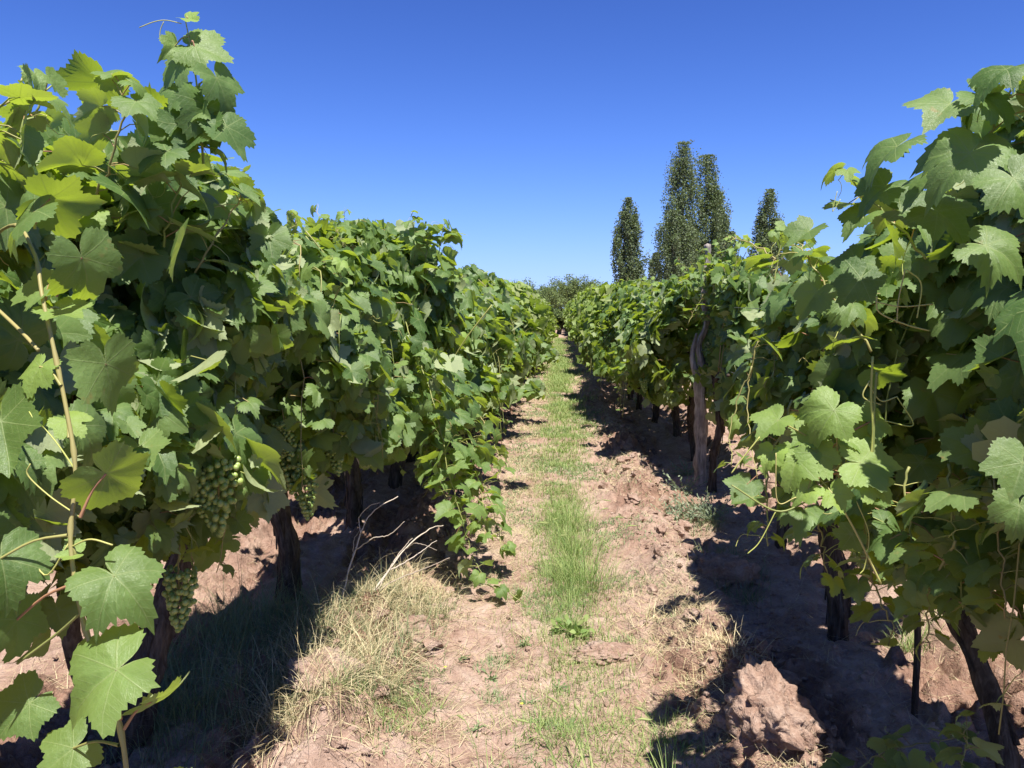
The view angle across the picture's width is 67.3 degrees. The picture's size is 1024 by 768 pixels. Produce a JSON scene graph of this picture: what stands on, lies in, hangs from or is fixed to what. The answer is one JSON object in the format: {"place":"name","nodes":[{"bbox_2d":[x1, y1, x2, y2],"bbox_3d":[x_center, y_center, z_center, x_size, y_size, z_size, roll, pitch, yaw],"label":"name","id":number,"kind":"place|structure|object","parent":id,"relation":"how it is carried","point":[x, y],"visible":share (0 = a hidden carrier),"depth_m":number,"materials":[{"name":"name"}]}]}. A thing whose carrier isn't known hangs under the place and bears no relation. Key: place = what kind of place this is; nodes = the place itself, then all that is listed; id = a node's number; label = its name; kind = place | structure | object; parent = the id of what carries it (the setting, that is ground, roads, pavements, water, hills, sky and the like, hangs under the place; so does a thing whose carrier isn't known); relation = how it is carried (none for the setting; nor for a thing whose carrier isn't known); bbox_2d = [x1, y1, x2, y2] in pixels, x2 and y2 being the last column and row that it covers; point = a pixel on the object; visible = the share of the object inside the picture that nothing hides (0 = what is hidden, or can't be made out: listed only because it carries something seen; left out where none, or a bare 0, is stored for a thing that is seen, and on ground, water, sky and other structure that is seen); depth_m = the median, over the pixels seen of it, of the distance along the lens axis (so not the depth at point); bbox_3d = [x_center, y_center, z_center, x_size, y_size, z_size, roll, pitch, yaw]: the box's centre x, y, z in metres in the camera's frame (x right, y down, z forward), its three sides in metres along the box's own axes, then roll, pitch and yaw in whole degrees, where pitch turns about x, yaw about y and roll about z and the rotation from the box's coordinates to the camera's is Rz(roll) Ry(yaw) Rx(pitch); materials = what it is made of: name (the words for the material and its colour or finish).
{"place":"outdoors","nodes":[
{"label":"outdoors","id":0,"kind":"place"},
{"bbox_2d":[0,329,1023,767],"bbox_3d":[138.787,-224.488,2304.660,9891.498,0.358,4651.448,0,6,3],"label":"ground","id":1,"kind":"structure","parent":0,"point":[260,543],"depth_m":3.50,"materials":[{"name":"soil"}]},
{"bbox_2d":[0,63,189,767],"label":"grapevine","id":2,"kind":"object","parent":1,"relation":"on","point":[44,433],"visible":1,"depth_m":1.08,"materials":[{"name":"green plant"}]},
{"bbox_2d":[0,11,340,765],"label":"grapevine","id":3,"kind":"object","parent":1,"relation":"on","point":[212,305],"visible":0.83,"depth_m":2.04,"materials":[{"name":"green plant"}]},
{"bbox_2d":[18,545,390,767],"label":"shaded grass","id":4,"kind":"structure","parent":1,"relation":"on","point":[267,609],"depth_m":3.25,"materials":[{"name":"plant"}]},
{"bbox_2d":[161,554,484,767],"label":"dry grass","id":5,"kind":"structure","parent":1,"relation":"on","point":[321,642],"depth_m":3.08,"materials":[{"name":"plant"}]},
{"bbox_2d":[285,645,364,696],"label":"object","id":6,"kind":"object","parent":1,"relation":"on","point":[300,669],"visible":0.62,"depth_m":2.98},
{"bbox_2d":[222,564,483,757],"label":"mixed grass","id":7,"kind":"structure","parent":1,"relation":"on","point":[382,641],"depth_m":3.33,"materials":[{"name":"plant"}]},
{"bbox_2d":[259,216,463,602],"bbox_3d":[-0.969,0.210,3.830,1.138,2.067,1.575,2,6,18],"label":"grapevine","id":8,"kind":"object","parent":1,"relation":"on","point":[366,399],"visible":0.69,"depth_m":3.42,"materials":[{"name":"green plant"}]},
{"bbox_2d":[339,496,404,603],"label":"dry branch","id":9,"kind":"object","parent":1,"relation":"on","point":[356,548],"visible":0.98,"depth_m":3.77,"materials":[{"name":"wood"}]},
{"bbox_2d":[368,606,389,623],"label":"soil clod","id":10,"kind":"object","parent":1,"relation":"on","point":[384,612],"visible":0.68,"depth_m":3.56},
{"bbox_2d":[372,685,389,699],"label":"soil clod","id":11,"kind":"object","parent":1,"relation":"on","point":[383,689],"visible":0.89,"depth_m":2.93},
{"bbox_2d":[290,541,480,624],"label":"dry grass","id":12,"kind":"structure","parent":1,"relation":"on","point":[421,593],"depth_m":3.99,"materials":[{"name":"plant"}]},
{"bbox_2d":[381,641,394,659],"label":"soil clod","id":13,"kind":"object","parent":1,"relation":"on","point":[389,647],"visible":0.49,"depth_m":3.29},
{"bbox_2d":[286,204,530,607],"bbox_3d":[-0.693,-0.037,4.955,1.807,2.346,2.210,0,6,3],"label":"grapevine","id":14,"kind":"object","parent":1,"relation":"on","point":[406,254],"visible":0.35,"depth_m":4.74,"materials":[{"name":"green plant"}]},
{"bbox_2d":[387,614,432,648],"bbox_3d":[-0.468,1.133,3.559,0.221,0.048,0.386,-5,8,-43],"label":"soil clod","id":15,"kind":"object","parent":1,"relation":"on","point":[420,636],"visible":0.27,"depth_m":3.52,"materials":[{"name":"soil"}]},
{"bbox_2d":[372,525,448,592],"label":"dry branch","id":16,"kind":"object","parent":1,"relation":"on","point":[390,568],"visible":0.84,"depth_m":3.83,"materials":[{"name":"wood"}]},
{"bbox_2d":[403,615,424,625],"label":"soil clod","id":17,"kind":"object","parent":1,"relation":"on","point":[411,619],"visible":0.69,"depth_m":3.59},
{"bbox_2d":[417,636,443,657],"bbox_3d":[-0.371,1.159,3.410,0.136,0.090,0.129,-1,6,-8],"label":"soil clod","id":18,"kind":"object","parent":1,"relation":"on","point":[437,644],"visible":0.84,"depth_m":3.37,"materials":[{"name":"soil"}]},
{"bbox_2d":[429,663,447,672],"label":"soil clod","id":19,"kind":"object","parent":1,"relation":"on","point":[439,665],"visible":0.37,"depth_m":3.31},
{"bbox_2d":[444,550,465,561],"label":"soil clod","id":20,"kind":"object","parent":1,"relation":"on","point":[452,555],"visible":0.65,"depth_m":4.72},
{"bbox_2d":[405,297,521,462],"bbox_3d":[-0.939,0.000,7.826,2.041,2.050,1.651,0,6,5],"label":"grapevine","id":21,"kind":"object","parent":1,"relation":"on","point":[501,324],"visible":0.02,"depth_m":8.08,"materials":[{"name":"green plant"}]},
{"bbox_2d":[388,275,545,488],"bbox_3d":[-0.842,0.067,6.553,2.254,2.037,1.515,0,6,1],"label":"grapevine","id":22,"kind":"object","parent":1,"relation":"on","point":[482,374],"visible":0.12,"depth_m":6.29,"materials":[{"name":"green plant"}]},
{"bbox_2d":[463,720,486,735],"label":"weed","id":23,"kind":"object","parent":1,"relation":"on","point":[477,727],"visible":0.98,"depth_m":2.79,"materials":[{"name":"green plant"}]},
{"bbox_2d":[456,713,508,767],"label":"foxtail grass","id":24,"kind":"structure","parent":1,"relation":"on","point":[459,716],"depth_m":2.45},
{"bbox_2d":[440,263,550,392],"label":"grapevine","id":25,"kind":"object","parent":1,"relation":"on","point":[485,286],"visible":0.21,"depth_m":8.72,"materials":[{"name":"green plant"}]},
{"bbox_2d":[0,342,1023,767],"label":"fallen straw","id":26,"kind":"object","parent":1,"relation":"on","point":[522,532],"visible":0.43,"depth_m":3.65,"materials":[{"name":"beige plant"}]},
{"bbox_2d":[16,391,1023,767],"bbox_3d":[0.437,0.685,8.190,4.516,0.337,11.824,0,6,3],"label":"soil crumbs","id":27,"kind":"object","parent":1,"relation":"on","point":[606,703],"visible":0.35,"depth_m":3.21,"materials":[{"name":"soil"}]},
{"bbox_2d":[504,280,550,382],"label":"grapevine","id":28,"kind":"object","parent":1,"relation":"on","point":[520,293],"visible":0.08,"depth_m":12.83,"materials":[{"name":"green plant"}]},
{"bbox_2d":[518,690,539,704],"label":"weed","id":29,"kind":"object","parent":1,"relation":"on","point":[528,702],"visible":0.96,"depth_m":2.96,"materials":[{"name":"green plant"}]},
{"bbox_2d":[499,278,559,383],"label":"grapevine","id":30,"kind":"object","parent":1,"relation":"on","point":[531,326],"visible":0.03,"depth_m":10.06,"materials":[{"name":"green plant"}]},
{"bbox_2d":[514,283,551,331],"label":"grapevine","id":31,"kind":"object","parent":1,"relation":"on","point":[537,301],"visible":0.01,"depth_m":15.45,"materials":[{"name":"green plant"}]},
{"bbox_2d":[516,337,553,386],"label":"grapevine","id":32,"kind":"object","parent":1,"relation":"on","point":[548,340],"visible":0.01,"depth_m":14.11,"materials":[{"name":"green plant"}]},
{"bbox_2d":[351,392,725,767],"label":"creeping weeds","id":33,"kind":"object","parent":1,"relation":"on","point":[548,593],"visible":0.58,"depth_m":5.01,"materials":[{"name":"green plant"}]},
{"bbox_2d":[514,277,570,308],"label":"broadleaf tree","id":34,"kind":"object","parent":1,"relation":"on","point":[554,298],"visible":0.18,"depth_m":67.02,"materials":[{"name":"green plant"}]},
{"bbox_2d":[536,293,551,318],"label":"grapevine","id":35,"kind":"object","parent":1,"relation":"on","point":[538,297],"visible":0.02,"depth_m":26.62,"materials":[{"name":"green plant"}]},
{"bbox_2d":[548,305,567,333],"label":"broadleaf tree","id":36,"kind":"object","parent":1,"relation":"on","point":[558,313],"visible":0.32,"depth_m":45.17,"materials":[{"name":"green plant"}]},
{"bbox_2d":[515,689,607,767],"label":"foxtail grass","id":37,"kind":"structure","parent":1,"relation":"on","point":[527,722],"depth_m":2.42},
{"bbox_2d":[530,492,608,535],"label":"foxtail grass","id":38,"kind":"structure","parent":1,"relation":"on","point":[578,510],"depth_m":5.49,"materials":[{"name":"plant"}]},
{"bbox_2d":[444,337,696,767],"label":"green grass","id":39,"kind":"structure","parent":1,"relation":"on","point":[562,376],"depth_m":4.74,"materials":[{"name":"plant"}]},
{"bbox_2d":[538,274,602,311],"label":"broadleaf tree","id":40,"kind":"object","parent":1,"relation":"on","point":[570,289],"visible":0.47,"depth_m":79.47,"materials":[{"name":"green plant"}]},
{"bbox_2d":[563,292,577,317],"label":"grapevine","id":41,"kind":"object","parent":1,"relation":"on","point":[567,308],"visible":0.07,"depth_m":35.45,"materials":[{"name":"green plant"}]},
{"bbox_2d":[563,318,578,346],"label":"grapevine","id":42,"kind":"object","parent":1,"relation":"on","point":[567,323],"visible":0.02,"depth_m":24.11,"materials":[{"name":"green plant"}]},
{"bbox_2d":[549,614,594,639],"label":"weed","id":43,"kind":"object","parent":1,"relation":"on","point":[575,624],"visible":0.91,"depth_m":3.61,"materials":[{"name":"green plant"}]},
{"bbox_2d":[524,505,641,599],"bbox_3d":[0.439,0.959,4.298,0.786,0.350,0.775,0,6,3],"label":"foxtail grass","id":44,"kind":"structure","parent":1,"relation":"on","point":[591,573],"depth_m":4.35,"materials":[{"name":"plant"}]},
{"bbox_2d":[569,279,601,348],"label":"grapevine","id":45,"kind":"object","parent":1,"relation":"on","point":[582,303],"visible":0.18,"depth_m":17.57,"materials":[{"name":"green plant"}]},
{"bbox_2d":[539,635,633,683],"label":"mixed grass","id":46,"kind":"structure","parent":1,"relation":"on","point":[560,668],"depth_m":3.29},
{"bbox_2d":[530,695,655,767],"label":"foxtail grass","id":47,"kind":"structure","parent":1,"relation":"on","point":[578,709],"depth_m":2.43,"materials":[{"name":"plant"}]},
{"bbox_2d":[569,640,640,665],"bbox_3d":[0.419,1.201,3.409,0.367,0.088,0.213,0,6,5],"label":"soil clod","id":48,"kind":"object","parent":1,"relation":"on","point":[588,649],"visible":0.77,"depth_m":3.38,"materials":[{"name":"soil"}]},
{"bbox_2d":[598,481,611,488],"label":"soil clod","id":49,"kind":"object","parent":1,"relation":"on","point":[602,485],"visible":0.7,"depth_m":6.58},
{"bbox_2d":[471,687,746,767],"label":"mixed grass","id":50,"kind":"structure","parent":1,"relation":"on","point":[650,741],"depth_m":2.73,"materials":[{"name":"plant"}]},
{"bbox_2d":[568,276,654,399],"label":"grapevine","id":51,"kind":"object","parent":1,"relation":"on","point":[576,329],"visible":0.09,"depth_m":12.83,"materials":[{"name":"green plant"}]},
{"bbox_2d":[580,278,662,409],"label":"grapevine","id":52,"kind":"object","parent":1,"relation":"on","point":[601,301],"visible":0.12,"depth_m":11.29,"materials":[{"name":"green plant"}]},
{"bbox_2d":[616,456,630,463],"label":"soil clod","id":53,"kind":"object","parent":1,"relation":"on","point":[623,459],"visible":0.87,"depth_m":7.26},
{"bbox_2d":[618,511,633,518],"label":"soil clod","id":54,"kind":"object","parent":1,"relation":"on","point":[626,514],"visible":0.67,"depth_m":5.62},
{"bbox_2d":[620,441,632,449],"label":"soil clod","id":55,"kind":"object","parent":1,"relation":"on","point":[625,446],"visible":0.95,"depth_m":8.07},
{"bbox_2d":[610,197,646,284],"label":"poplar tree","id":56,"kind":"object","parent":1,"relation":"on","point":[632,267],"visible":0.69,"depth_m":77.80,"materials":[{"name":"green plant"}]},
{"bbox_2d":[624,493,640,501],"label":"soil clod","id":57,"kind":"object","parent":1,"relation":"on","point":[633,497],"visible":0.82,"depth_m":5.82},
{"bbox_2d":[578,280,689,422],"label":"grapevine","id":58,"kind":"object","parent":1,"relation":"on","point":[604,335],"visible":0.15,"depth_m":10.05,"materials":[{"name":"green plant"}]},
{"bbox_2d":[592,274,699,436],"bbox_3d":[1.844,-0.302,9.128,1.754,1.984,1.509,0,6,3],"label":"grapevine","id":59,"kind":"object","parent":1,"relation":"on","point":[635,306],"visible":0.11,"depth_m":8.82,"materials":[{"name":"green plant"}]},
{"bbox_2d":[647,584,657,592],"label":"soil clod","id":60,"kind":"object","parent":1,"relation":"on","point":[651,588],"visible":0.91,"depth_m":4.09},
{"bbox_2d":[592,281,713,460],"bbox_3d":[1.762,-0.086,7.899,1.867,1.968,1.607,1,6,6],"label":"grapevine","id":61,"kind":"object","parent":1,"relation":"on","point":[655,336],"visible":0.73,"depth_m":7.46,"materials":[{"name":"green plant"}]},
{"bbox_2d":[647,252,660,281],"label":"poplar tree","id":62,"kind":"object","parent":1,"relation":"on","point":[652,269],"visible":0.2,"depth_m":107.58,"materials":[{"name":"green plant"}]},
{"bbox_2d":[634,706,676,767],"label":"foxtail grass","id":63,"kind":"structure","parent":1,"relation":"on","point":[638,708],"depth_m":2.42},
{"bbox_2d":[654,523,666,533],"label":"soil clod","id":64,"kind":"object","parent":1,"relation":"on","point":[662,528],"visible":0.96,"depth_m":5.03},
{"bbox_2d":[653,546,670,556],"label":"soil clod","id":65,"kind":"object","parent":1,"relation":"on","point":[657,551],"visible":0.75,"depth_m":4.51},
{"bbox_2d":[660,494,673,504],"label":"soil clod","id":66,"kind":"object","parent":1,"relation":"on","point":[664,497],"visible":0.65,"depth_m":6.05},
{"bbox_2d":[643,209,698,281],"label":"poplar tree","id":67,"kind":"object","parent":1,"relation":"on","point":[675,245],"visible":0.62,"depth_m":73.89,"materials":[{"name":"green plant"}]},
{"bbox_2d":[650,491,695,521],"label":"silvery weed","id":68,"kind":"object","parent":1,"relation":"on","point":[670,506],"visible":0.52,"depth_m":5.81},
{"bbox_2d":[624,579,728,637],"bbox_3d":[0.784,1.121,3.675,0.646,0.418,0.545,-1,6,-9],"label":"straw heap","id":69,"kind":"object","parent":1,"relation":"on","point":[670,610],"visible":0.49,"depth_m":3.71,"materials":[{"name":"beige plant"}]},
{"bbox_2d":[672,525,688,533],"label":"soil clod","id":70,"kind":"object","parent":1,"relation":"on","point":[679,529],"visible":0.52,"depth_m":5.16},
{"bbox_2d":[659,140,706,282],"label":"poplar tree","id":71,"kind":"object","parent":1,"relation":"on","point":[678,179],"visible":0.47,"depth_m":76.64,"materials":[{"name":"green plant"}]},
{"bbox_2d":[674,549,691,556],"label":"soil clod","id":72,"kind":"object","parent":1,"relation":"on","point":[682,552],"visible":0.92,"depth_m":4.40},
{"bbox_2d":[660,470,706,495],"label":"silvery weed","id":73,"kind":"object","parent":1,"relation":"on","point":[675,486],"visible":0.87,"depth_m":6.49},
{"bbox_2d":[677,519,691,531],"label":"soil clod","id":74,"kind":"object","parent":1,"relation":"on","point":[685,524],"visible":0.66,"depth_m":5.39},
{"bbox_2d":[678,533,693,539],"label":"soil clod","id":75,"kind":"object","parent":1,"relation":"on","point":[683,536],"visible":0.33,"depth_m":5.11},
{"bbox_2d":[668,456,706,475],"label":"silvery weed","id":76,"kind":"object","parent":1,"relation":"on","point":[686,472],"visible":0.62,"depth_m":7.29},
{"bbox_2d":[675,726,700,745],"bbox_3d":[0.624,1.259,2.737,0.076,0.052,0.097,-1,6,-15],"label":"soil clod","id":77,"kind":"object","parent":1,"relation":"on","point":[687,734],"visible":0.85,"depth_m":2.72,"materials":[{"name":"soil"}]},
{"bbox_2d":[681,543,694,550],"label":"soil clod","id":78,"kind":"object","parent":1,"relation":"on","point":[690,547],"visible":0.39,"depth_m":4.62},
{"bbox_2d":[682,538,701,549],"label":"soil clod","id":79,"kind":"object","parent":1,"relation":"on","point":[697,541],"visible":0.54,"depth_m":5.01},
{"bbox_2d":[684,607,700,618],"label":"soil clod","id":80,"kind":"object","parent":1,"relation":"on","point":[690,615],"visible":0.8,"depth_m":3.53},
{"bbox_2d":[666,489,725,519],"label":"silvery weed","id":81,"kind":"object","parent":1,"relation":"on","point":[693,508],"visible":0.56,"depth_m":5.79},
{"bbox_2d":[665,493,727,538],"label":"mixed grass","id":82,"kind":"structure","parent":1,"relation":"on","point":[704,520],"depth_m":5.52,"materials":[{"name":"plant"}]},
{"bbox_2d":[690,243,710,485],"bbox_3d":[1.669,-0.086,6.790,0.189,2.282,0.132,-4,7,-36],"label":"wooden post","id":83,"kind":"object","parent":1,"relation":"on","point":[700,434],"visible":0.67,"depth_m":6.79,"materials":[{"name":"brown wood"}]},
{"bbox_2d":[683,486,737,522],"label":"silvery weed","id":84,"kind":"object","parent":1,"relation":"on","point":[712,514],"visible":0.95,"depth_m":5.55,"materials":[{"name":"plant"}]},
{"bbox_2d":[687,154,734,280],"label":"poplar tree","id":85,"kind":"object","parent":1,"relation":"on","point":[711,192],"visible":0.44,"depth_m":79.47,"materials":[{"name":"green plant"}]},
{"bbox_2d":[704,690,723,712],"bbox_3d":[0.754,1.196,2.866,0.116,0.092,0.108,-4,7,-35],"label":"soil clod","id":86,"kind":"object","parent":1,"relation":"on","point":[713,697],"visible":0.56,"depth_m":2.83,"materials":[{"name":"soil"}]},
{"bbox_2d":[705,600,730,613],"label":"soil clod","id":87,"kind":"object","parent":1,"relation":"on","point":[725,606],"visible":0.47,"depth_m":3.66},
{"bbox_2d":[708,589,731,601],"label":"soil clod","id":88,"kind":"object","parent":1,"relation":"on","point":[717,592],"visible":0.47,"depth_m":3.96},
{"bbox_2d":[714,714,725,727],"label":"soil clod","id":89,"kind":"object","parent":1,"relation":"on","point":[717,717],"visible":0.5,"depth_m":2.72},
{"bbox_2d":[711,192,730,257],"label":"poplar tree","id":90,"kind":"object","parent":1,"relation":"on","point":[723,223],"depth_m":83.39,"materials":[{"name":"green plant"}]},
{"bbox_2d":[692,551,760,588],"bbox_3d":[1.151,1.108,4.360,0.545,0.305,0.214,0,6,-4],"label":"soil clod","id":91,"kind":"object","parent":1,"relation":"on","point":[726,565],"visible":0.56,"depth_m":4.29,"materials":[{"name":"soil"}]},
{"bbox_2d":[672,234,784,492],"bbox_3d":[1.944,-0.151,6.445,1.086,2.279,1.479,0,6,3],"label":"grapevine","id":92,"kind":"object","parent":1,"relation":"on","point":[729,284],"visible":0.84,"depth_m":6.24,"materials":[{"name":"green plant"}]},
{"bbox_2d":[652,610,804,720],"bbox_3d":[0.854,1.099,3.055,0.577,0.397,0.829,3,6,25],"label":"straw heap","id":93,"kind":"object","parent":1,"relation":"on","point":[727,651],"visible":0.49,"depth_m":3.10,"materials":[{"name":"beige plant"}]},
{"bbox_2d":[720,231,738,260],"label":"poplar tree","id":94,"kind":"object","parent":1,"relation":"on","point":[734,232],"visible":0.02,"depth_m":79.58,"materials":[{"name":"green plant"}]},
{"bbox_2d":[687,536,781,616],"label":"mixed grass","id":95,"kind":"structure","parent":1,"relation":"on","point":[743,592],"depth_m":4.22,"materials":[{"name":"plant"}]},
{"bbox_2d":[745,636,772,654],"bbox_3d":[1.040,1.135,3.308,0.130,0.091,0.128,5,7,40],"label":"soil clod","id":96,"kind":"object","parent":1,"relation":"on","point":[757,641],"visible":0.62,"depth_m":3.28,"materials":[{"name":"soil"}]},
{"bbox_2d":[746,188,786,276],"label":"poplar tree","id":97,"kind":"object","parent":1,"relation":"on","point":[763,227],"visible":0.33,"depth_m":81.67,"materials":[{"name":"green plant"}]},
{"bbox_2d":[744,326,790,548],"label":"grapevine","id":98,"kind":"object","parent":1,"relation":"on","point":[781,531],"visible":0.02,"depth_m":4.97,"materials":[{"name":"green plant"}]},
{"bbox_2d":[723,653,826,754],"bbox_3d":[0.906,1.135,2.659,0.362,0.316,0.403,4,7,36],"label":"soil clod","id":99,"kind":"object","parent":1,"relation":"on","point":[765,701],"visible":0.93,"depth_m":2.58,"materials":[{"name":"soil"}]},
{"bbox_2d":[774,659,786,668],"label":"soil clod","id":100,"kind":"object","parent":1,"relation":"on","point":[781,662],"visible":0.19,"depth_m":3.32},
{"bbox_2d":[777,669,799,684],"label":"soil clod","id":101,"kind":"object","parent":1,"relation":"on","point":[792,677],"visible":0.29,"depth_m":3.08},
{"bbox_2d":[713,220,982,641],"bbox_3d":[1.556,0.262,3.550,1.470,2.024,1.657,0,6,3],"label":"grapevine","id":102,"kind":"object","parent":1,"relation":"on","point":[787,352],"visible":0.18,"depth_m":3.35,"materials":[{"name":"green plant"}]},
{"bbox_2d":[723,64,1023,767],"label":"grapevine","id":103,"kind":"object","parent":1,"relation":"on","point":[909,297],"visible":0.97,"depth_m":1.79,"materials":[{"name":"green plant"}]},
{"bbox_2d":[867,607,944,660],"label":"grass tuft","id":104,"kind":"object","parent":1,"relation":"on","point":[911,646],"visible":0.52,"depth_m":3.57,"materials":[{"name":"plant"}]},
{"bbox_2d":[911,511,921,718],"bbox_3d":[1.510,0.832,2.874,0.061,0.955,0.036,0,6,3],"label":"wooden stake","id":105,"kind":"object","parent":1,"relation":"on","point":[915,680],"visible":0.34,"depth_m":2.89,"materials":[{"name":"brown wood"}]},
{"bbox_2d":[972,289,1023,504],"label":"grapevine","id":106,"kind":"object","parent":1,"relation":"on","point":[1009,320],"visible":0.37,"depth_m":1.54,"materials":[{"name":"green plant"}]},
{"bbox_2d":[0,0,1023,308],"label":"sky","id":107,"kind":"structure","parent":0,"point":[527,126],"materials":[{"name":"blue"}]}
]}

